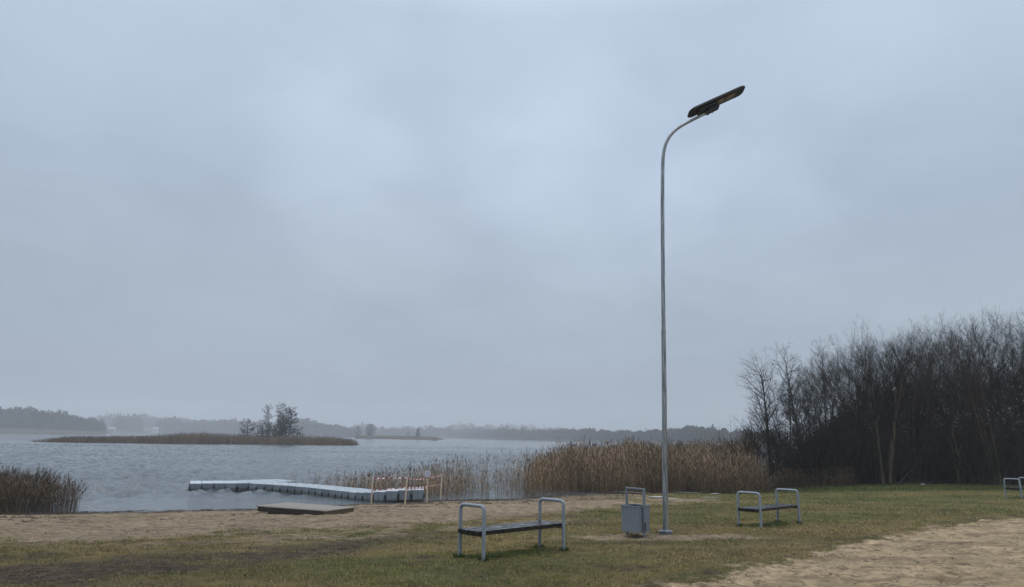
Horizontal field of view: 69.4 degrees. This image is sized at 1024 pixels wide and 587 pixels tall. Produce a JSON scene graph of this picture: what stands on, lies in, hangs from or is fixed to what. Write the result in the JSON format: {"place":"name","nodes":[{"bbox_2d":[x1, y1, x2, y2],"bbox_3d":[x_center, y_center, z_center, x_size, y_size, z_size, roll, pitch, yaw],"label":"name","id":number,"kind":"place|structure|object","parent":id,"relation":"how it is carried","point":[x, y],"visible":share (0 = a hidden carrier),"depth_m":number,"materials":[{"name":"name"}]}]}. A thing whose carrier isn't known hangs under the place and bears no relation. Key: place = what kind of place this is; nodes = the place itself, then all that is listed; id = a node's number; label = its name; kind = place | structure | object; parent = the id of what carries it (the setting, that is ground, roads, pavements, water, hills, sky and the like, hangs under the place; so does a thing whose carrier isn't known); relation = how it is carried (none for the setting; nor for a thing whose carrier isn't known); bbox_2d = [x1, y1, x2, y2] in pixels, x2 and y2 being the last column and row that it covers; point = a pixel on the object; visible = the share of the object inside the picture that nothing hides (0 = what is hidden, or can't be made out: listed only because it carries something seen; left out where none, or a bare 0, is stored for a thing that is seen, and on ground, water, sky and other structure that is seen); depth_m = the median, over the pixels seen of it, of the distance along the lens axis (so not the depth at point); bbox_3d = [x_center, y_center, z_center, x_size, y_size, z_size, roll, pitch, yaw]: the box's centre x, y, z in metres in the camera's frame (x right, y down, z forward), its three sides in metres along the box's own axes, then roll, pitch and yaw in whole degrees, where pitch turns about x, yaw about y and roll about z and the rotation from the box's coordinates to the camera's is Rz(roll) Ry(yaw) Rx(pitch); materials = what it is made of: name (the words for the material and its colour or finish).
{"place":"outdoors","nodes":[
{"label":"outdoors","id":0,"kind":"place"},
{"bbox_2d":[0,434,784,512],"bbox_3d":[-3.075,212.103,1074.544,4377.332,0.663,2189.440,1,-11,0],"label":"lake water","id":1,"kind":"structure","parent":0,"point":[151,477],"depth_m":59.17,"materials":[{"name":"grey liquid"}]},
{"bbox_2d":[29,431,358,444],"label":"island reeds","id":2,"kind":"object","parent":1,"relation":"on","point":[193,438],"visible":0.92,"depth_m":176.78,"materials":[{"name":"brown plant"}]},
{"bbox_2d":[189,479,424,501],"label":"floating walkway","id":3,"kind":"structure","parent":1,"relation":"on","point":[350,493],"depth_m":31.70,"materials":[{"name":"grey plastic"}]},
{"bbox_2d":[365,424,374,435],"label":"shore tree","id":4,"kind":"object","parent":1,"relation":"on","point":[370,428],"visible":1,"depth_m":628.95,"materials":[{"name":"grey plant"}]},
{"bbox_2d":[355,435,442,439],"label":"reed spit","id":5,"kind":"structure","parent":1,"relation":"on","point":[392,437],"depth_m":611.79,"materials":[{"name":"brown plant"}]},
{"bbox_2d":[292,447,585,499],"bbox_3d":[-2.390,8.790,36.908,16.752,2.368,13.161,5,-12,-22],"label":"reed stand","id":6,"kind":"object","parent":1,"relation":"in","point":[532,483],"visible":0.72,"depth_m":33.85,"materials":[{"name":"brown plant"}]},
{"bbox_2d":[469,438,738,443],"bbox_3d":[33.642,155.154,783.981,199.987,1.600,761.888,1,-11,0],"label":"shore reeds","id":7,"kind":"object","parent":1,"relation":"on","point":[588,440],"visible":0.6,"depth_m":670.33,"materials":[{"name":"brown plant"}]},
{"bbox_2d":[0,426,1023,586],"bbox_3d":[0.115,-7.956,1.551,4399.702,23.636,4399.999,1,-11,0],"label":"ground","id":8,"kind":"structure","parent":0,"point":[923,556],"depth_m":13.44,"materials":[{"name":"green plant"}]},
{"bbox_2d":[0,463,103,514],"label":"reed bed","id":9,"kind":"object","parent":8,"relation":"on","point":[18,492],"visible":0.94,"depth_m":23.31,"materials":[{"name":"brown plant"}]},
{"bbox_2d":[0,406,106,431],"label":"wood","id":10,"kind":"object","parent":8,"relation":"on","point":[20,417],"visible":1,"depth_m":723.01,"materials":[{"name":"grey plant"}]},
{"bbox_2d":[112,413,145,431],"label":"wood","id":11,"kind":"object","parent":8,"relation":"on","point":[134,422],"visible":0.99,"depth_m":1214.57,"materials":[{"name":"grey plant"}]},
{"bbox_2d":[152,427,158,432],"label":"house","id":12,"kind":"structure","parent":8,"relation":"on","point":[155,429],"depth_m":1127.23,"materials":[{"name":"grey"}]},
{"bbox_2d":[94,413,278,428],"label":"wood","id":13,"kind":"object","parent":8,"relation":"on","point":[146,418],"visible":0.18,"depth_m":1464.53,"materials":[{"name":"grey plant"}]},
{"bbox_2d":[154,416,312,435],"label":"wood","id":14,"kind":"object","parent":8,"relation":"on","point":[171,425],"visible":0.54,"depth_m":1166.40,"materials":[{"name":"grey plant"}]},
{"bbox_2d":[237,420,256,438],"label":"bare tree","id":15,"kind":"object","parent":8,"relation":"on","point":[243,431],"visible":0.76,"depth_m":202.40,"materials":[{"name":"grey plant"}]},
{"bbox_2d":[255,423,267,436],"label":"bare tree","id":16,"kind":"object","parent":8,"relation":"on","point":[261,433],"visible":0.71,"depth_m":201.54,"materials":[{"name":"grey plant"}]},
{"bbox_2d":[257,420,276,436],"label":"bare tree","id":17,"kind":"object","parent":8,"relation":"on","point":[265,425],"visible":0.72,"depth_m":202.11,"materials":[{"name":"grey plant"}]},
{"bbox_2d":[262,404,275,436],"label":"bare tree","id":18,"kind":"object","parent":8,"relation":"on","point":[267,415],"visible":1,"depth_m":201.11,"materials":[{"name":"grey plant"}]},
{"bbox_2d":[266,422,281,438],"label":"bare tree","id":19,"kind":"object","parent":8,"relation":"on","point":[273,430],"visible":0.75,"depth_m":202.68,"materials":[{"name":"grey plant"}]},
{"bbox_2d":[276,409,289,436],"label":"bare tree","id":20,"kind":"object","parent":8,"relation":"on","point":[280,417],"visible":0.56,"depth_m":204.42,"materials":[{"name":"grey plant"}]},
{"bbox_2d":[275,402,299,437],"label":"bare tree","id":21,"kind":"object","parent":8,"relation":"on","point":[286,421],"visible":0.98,"depth_m":202.30,"materials":[{"name":"grey plant"}]},
{"bbox_2d":[256,502,355,514],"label":"wooden platform","id":22,"kind":"structure","parent":8,"relation":"on","point":[299,508],"depth_m":22.34,"materials":[{"name":"grey wood"}]},
{"bbox_2d":[286,418,361,436],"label":"wood","id":23,"kind":"object","parent":8,"relation":"on","point":[315,428],"visible":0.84,"depth_m":987.37,"materials":[{"name":"grey plant"}]},
{"bbox_2d":[0,491,729,523],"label":"drift line","id":24,"kind":"object","parent":8,"relation":"on","point":[413,502],"visible":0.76,"depth_m":26.19,"materials":[{"name":"brown plant"}]},
{"bbox_2d":[348,422,461,437],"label":"wood","id":25,"kind":"object","parent":8,"relation":"on","point":[429,431],"visible":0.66,"depth_m":1228.03,"materials":[{"name":"grey plant"}]},
{"bbox_2d":[370,471,442,504],"bbox_3d":[-3.776,7.483,28.319,1.629,1.372,3.114,-5,-12,28],"label":"wooden railing","id":26,"kind":"object","parent":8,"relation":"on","point":[427,476],"visible":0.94,"depth_m":27.45,"materials":[{"name":"brown wood"}]},
{"bbox_2d":[445,422,566,431],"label":"wood","id":27,"kind":"object","parent":8,"relation":"on","point":[464,426],"visible":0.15,"depth_m":1692.42,"materials":[{"name":"grey plant"}]},
{"bbox_2d":[0,492,1021,586],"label":"fallen leaves","id":28,"kind":"object","parent":8,"relation":"on","point":[478,551],"visible":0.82,"depth_m":12.26,"materials":[{"name":"brown plant"}]},
{"bbox_2d":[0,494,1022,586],"bbox_3d":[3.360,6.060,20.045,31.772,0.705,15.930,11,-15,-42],"label":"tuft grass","id":29,"kind":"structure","parent":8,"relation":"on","point":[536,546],"depth_m":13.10,"materials":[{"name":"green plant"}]},
{"bbox_2d":[458,497,564,560],"bbox_3d":[0.027,3.839,11.938,1.974,0.958,0.603,11,-15,-43],"label":"bench","id":30,"kind":"object","parent":8,"relation":"on","point":[483,530],"visible":0.96,"depth_m":11.66,"materials":[{"name":"grey metal"}]},
{"bbox_2d":[459,424,786,443],"bbox_3d":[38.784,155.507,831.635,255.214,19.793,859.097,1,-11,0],"label":"wood","id":31,"kind":"object","parent":8,"relation":"on","point":[686,433],"visible":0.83,"depth_m":629.07,"materials":[{"name":"plant"}]},
{"bbox_2d":[620,487,650,537],"bbox_3d":[2.462,4.416,14.731,0.436,1.059,0.496,10,-14,-39],"label":"litter bin","id":32,"kind":"object","parent":8,"relation":"on","point":[635,518],"visible":0.92,"depth_m":14.59,"materials":[{"name":"grey metal"}]},
{"bbox_2d":[511,430,787,493],"bbox_3d":[8.262,9.478,42.617,17.976,3.506,18.626,1,-11,0],"label":"reed bed","id":33,"kind":"object","parent":8,"relation":"on","point":[632,460],"visible":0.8,"depth_m":36.37,"materials":[{"name":"brown plant"}]},
{"bbox_2d":[658,85,744,534],"bbox_3d":[4.124,0.132,15.874,2.181,9.807,0.386,1,-11,0],"label":"street lamp","id":34,"kind":"object","parent":8,"relation":"on","point":[710,106],"visible":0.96,"depth_m":15.89,"materials":[{"name":"metal"}]},
{"bbox_2d":[664,496,666,509],"bbox_3d":[3.114,4.252,15.008,0.050,0.260,0.008,1,-11,0],"label":"service door","id":35,"kind":"structure","parent":34,"relation":"in","point":[665,498],"depth_m":15.00,"materials":[{"name":"metal"}]},
{"bbox_2d":[704,412,821,482],"bbox_3d":[13.073,8.335,39.465,5.321,4.509,6.252,1,-11,-1],"label":"bush","id":36,"kind":"object","parent":8,"relation":"on","point":[757,448],"visible":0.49,"depth_m":38.10,"materials":[{"name":"brown plant"}]},
{"bbox_2d":[736,488,800,527],"bbox_3d":[6.012,5.058,17.282,1.974,0.900,0.603,11,-15,-42],"label":"bench","id":37,"kind":"object","parent":8,"relation":"on","point":[760,508],"visible":0.92,"depth_m":16.94,"materials":[{"name":"grey metal"}]},
{"bbox_2d":[720,346,821,490],"bbox_3d":[12.912,6.444,38.280,4.352,7.540,4.398,5,-12,-22],"label":"bare tree","id":38,"kind":"object","parent":8,"relation":"on","point":[767,431],"visible":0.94,"depth_m":37.97,"materials":[{"name":"brown plant"}]},
{"bbox_2d":[755,428,812,480],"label":"bush","id":39,"kind":"object","parent":8,"relation":"on","point":[782,454],"visible":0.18,"depth_m":40.91,"materials":[{"name":"brown plant"}]},
{"bbox_2d":[734,409,834,486],"bbox_3d":[15.398,8.453,40.522,4.968,4.631,5.837,10,-14,-38],"label":"bush","id":40,"kind":"object","parent":8,"relation":"on","point":[810,455],"visible":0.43,"depth_m":39.55,"materials":[{"name":"brown plant"}]},
{"bbox_2d":[773,355,807,486],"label":"bare tree","id":41,"kind":"object","parent":8,"relation":"on","point":[789,397],"visible":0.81,"depth_m":40.15,"materials":[{"name":"brown plant"}]},
{"bbox_2d":[745,368,841,444],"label":"bare tree","id":42,"kind":"object","parent":8,"relation":"on","point":[815,410],"visible":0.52,"depth_m":44.36,"materials":[{"name":"brown plant"}]},
{"bbox_2d":[751,415,840,461],"bbox_3d":[18.941,9.784,47.778,6.046,4.797,5.146,5,-12,-19],"label":"bush","id":43,"kind":"object","parent":8,"relation":"on","point":[789,435],"visible":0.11,"depth_m":47.65,"materials":[{"name":"brown plant"}]},
{"bbox_2d":[769,341,823,456],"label":"bare tree","id":44,"kind":"object","parent":8,"relation":"on","point":[806,398],"visible":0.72,"depth_m":42.76,"materials":[{"name":"brown plant"}]},
{"bbox_2d":[748,463,863,489],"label":"dry weeds","id":45,"kind":"object","parent":8,"relation":"on","point":[792,478],"visible":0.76,"depth_m":38.30,"materials":[{"name":"brown plant"}]},
{"bbox_2d":[774,358,864,438],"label":"bare tree","id":46,"kind":"object","parent":8,"relation":"on","point":[800,416],"visible":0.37,"depth_m":46.29,"materials":[{"name":"brown plant"}]},
{"bbox_2d":[770,410,872,485],"bbox_3d":[16.128,8.265,39.571,4.857,4.527,5.706,5,-12,-19],"label":"bush","id":47,"kind":"object","parent":8,"relation":"on","point":[826,449],"visible":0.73,"depth_m":38.42,"materials":[{"name":"brown plant"}]},
{"bbox_2d":[804,334,845,475],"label":"bare tree","id":48,"kind":"object","parent":8,"relation":"on","point":[824,407],"visible":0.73,"depth_m":42.04,"materials":[{"name":"brown plant"}]},
{"bbox_2d":[797,411,865,475],"bbox_3d":[17.973,8.865,42.813,3.617,4.481,3.752,4,-11,-14],"label":"bush","id":49,"kind":"object","parent":8,"relation":"on","point":[831,434],"visible":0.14,"depth_m":42.01,"materials":[{"name":"brown plant"}]},
{"bbox_2d":[779,350,901,424],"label":"bare tree","id":50,"kind":"object","parent":8,"relation":"on","point":[833,380],"visible":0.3,"depth_m":48.44,"materials":[{"name":"brown plant"}]},
{"bbox_2d":[788,338,904,483],"bbox_3d":[18.625,6.585,41.577,6.374,8.450,6.273,0,-11,4],"label":"bare tree","id":51,"kind":"object","parent":8,"relation":"on","point":[841,387],"visible":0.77,"depth_m":41.49,"materials":[{"name":"brown plant"}]},
{"bbox_2d":[804,418,890,484],"bbox_3d":[18.552,8.769,41.237,4.378,4.081,5.144,4,-12,-17],"label":"bush","id":52,"kind":"object","parent":8,"relation":"on","point":[852,457],"visible":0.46,"depth_m":39.96,"materials":[{"name":"brown plant"}]},
{"bbox_2d":[821,408,892,483],"bbox_3d":[19.722,8.540,41.827,3.932,4.696,3.791,-8,-14,38],"label":"bush","id":53,"kind":"object","parent":8,"relation":"on","point":[860,441],"visible":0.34,"depth_m":41.27,"materials":[{"name":"brown plant"}]},
{"bbox_2d":[829,439,898,484],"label":"bush","id":54,"kind":"object","parent":8,"relation":"on","point":[864,465],"visible":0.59,"depth_m":39.84,"materials":[{"name":"brown plant"}]},
{"bbox_2d":[806,327,926,443],"bbox_3d":[22.136,7.030,46.813,8.116,9.566,7.042,-3,-12,20],"label":"bare tree","id":55,"kind":"object","parent":8,"relation":"on","point":[840,350],"visible":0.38,"depth_m":46.66,"materials":[{"name":"brown plant"}]},
{"bbox_2d":[815,337,927,423],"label":"bare tree","id":56,"kind":"object","parent":8,"relation":"on","point":[862,375],"visible":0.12,"depth_m":51.99,"materials":[{"name":"brown plant"}]},
{"bbox_2d":[840,415,907,484],"bbox_3d":[19.854,8.674,40.655,3.238,3.867,3.121,1,-11,-1],"label":"bush","id":57,"kind":"object","parent":8,"relation":"on","point":[876,475],"visible":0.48,"depth_m":39.90,"materials":[{"name":"brown plant"}]},
{"bbox_2d":[844,315,918,486],"bbox_3d":[19.558,5.478,38.404,3.998,9.250,2.619,-8,-14,39],"label":"bare tree","id":58,"kind":"object","parent":8,"relation":"on","point":[895,418],"visible":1,"depth_m":38.28,"materials":[{"name":"brown plant"}]},
{"bbox_2d":[857,430,927,483],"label":"bush","id":59,"kind":"object","parent":8,"relation":"on","point":[904,460],"visible":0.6,"depth_m":39.90,"materials":[{"name":"brown plant"}]},
{"bbox_2d":[830,320,958,478],"bbox_3d":[23.600,6.687,45.784,7.327,9.869,7.445,-3,-12,19],"label":"bare tree","id":60,"kind":"object","parent":8,"relation":"on","point":[875,355],"visible":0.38,"depth_m":45.38,"materials":[{"name":"brown plant"}]},
{"bbox_2d":[874,427,928,484],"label":"bush","id":61,"kind":"object","parent":8,"relation":"on","point":[911,472],"visible":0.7,"depth_m":39.97,"materials":[{"name":"brown plant"}]},
{"bbox_2d":[786,355,1023,484],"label":"undergrowth","id":62,"kind":"object","parent":8,"relation":"on","point":[1007,411],"visible":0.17,"depth_m":43.02,"materials":[{"name":"brown plant"}]},
{"bbox_2d":[851,326,960,439],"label":"bare tree","id":63,"kind":"object","parent":8,"relation":"on","point":[905,364],"visible":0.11,"depth_m":49.83,"materials":[{"name":"brown plant"}]},
{"bbox_2d":[897,457,922,485],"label":"leaning branch","id":64,"kind":"object","parent":8,"relation":"on","point":[908,472],"visible":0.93,"depth_m":39.21,"materials":[{"name":"brown wood"}]},
{"bbox_2d":[886,326,947,482],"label":"bare tree","id":65,"kind":"object","parent":8,"relation":"on","point":[926,422],"visible":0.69,"depth_m":41.96,"materials":[{"name":"brown plant"}]},
{"bbox_2d":[858,318,996,470],"bbox_3d":[25.059,6.380,44.846,7.554,10.175,7.675,1,-11,-1],"label":"bare tree","id":66,"kind":"object","parent":8,"relation":"on","point":[905,347],"visible":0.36,"depth_m":44.34,"materials":[{"name":"brown plant"}]},
{"bbox_2d":[911,477,943,483],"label":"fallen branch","id":67,"kind":"object","parent":8,"relation":"on","point":[916,482],"visible":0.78,"depth_m":40.35,"materials":[{"name":"grey wood"}]},
{"bbox_2d":[876,300,1023,477],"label":"bare tree","id":68,"kind":"object","parent":8,"relation":"on","point":[1003,355],"visible":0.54,"depth_m":43.86,"materials":[{"name":"brown plant"}]},
{"bbox_2d":[892,326,1012,447],"bbox_3d":[31.748,7.895,53.836,9.192,10.836,7.976,-3,-12,20],"label":"bare tree","id":69,"kind":"object","parent":8,"relation":"on","point":[957,366],"visible":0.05,"depth_m":53.59,"materials":[{"name":"brown plant"}]},
{"bbox_2d":[905,320,1005,485],"bbox_3d":[23.768,5.884,40.081,5.032,9.236,4.758,1,-11,-1],"label":"bare tree","id":70,"kind":"object","parent":8,"relation":"on","point":[959,377],"visible":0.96,"depth_m":40.11,"materials":[{"name":"brown plant"}]},
{"bbox_2d":[915,310,1023,443],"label":"bare tree","id":71,"kind":"object","parent":8,"relation":"on","point":[984,348],"visible":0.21,"depth_m":49.93,"materials":[{"name":"brown plant"}]},
{"bbox_2d":[923,305,1023,454],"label":"bare tree","id":72,"kind":"object","parent":8,"relation":"on","point":[1001,368],"visible":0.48,"depth_m":44.59,"materials":[{"name":"brown plant"}]},
{"bbox_2d":[945,324,1008,485],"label":"bare tree","id":73,"kind":"object","parent":8,"relation":"on","point":[998,481],"visible":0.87,"depth_m":39.67,"materials":[{"name":"brown plant"}]},
{"bbox_2d":[933,408,1023,485],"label":"bush","id":74,"kind":"object","parent":8,"relation":"on","point":[994,461],"visible":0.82,"depth_m":38.78,"materials":[{"name":"brown plant"}]},
{"bbox_2d":[978,318,1023,420],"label":"bare tree","id":75,"kind":"object","parent":8,"relation":"on","point":[1008,369],"visible":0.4,"depth_m":44.37,"materials":[{"name":"brown plant"}]},
{"bbox_2d":[988,434,1023,485],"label":"bush","id":76,"kind":"object","parent":8,"relation":"on","point":[1015,471],"visible":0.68,"depth_m":39.51,"materials":[{"name":"brown plant"}]},
{"bbox_2d":[990,331,1023,398],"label":"bare tree","id":77,"kind":"object","parent":8,"relation":"on","point":[1013,361],"visible":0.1,"depth_m":55.65,"materials":[{"name":"brown plant"}]},
{"bbox_2d":[1003,477,1023,498],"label":"bench","id":78,"kind":"object","parent":8,"relation":"on","point":[1019,487],"visible":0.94,"depth_m":29.77,"materials":[{"name":"grey metal"}]},
{"bbox_2d":[0,489,1023,586],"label":"grass","id":79,"kind":"structure","parent":0,"point":[605,530],"depth_m":13.01,"materials":[{"name":"green plant"}]},
{"bbox_2d":[0,0,1023,438],"label":"sky","id":80,"kind":"structure","parent":0,"point":[347,213],"materials":[{"name":"grey"}]},
{"bbox_2d":[760,483,1023,492],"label":"rough grass","id":81,"kind":"structure","parent":0,"point":[908,486],"depth_m":36.46,"materials":[{"name":"plant"}]}
]}

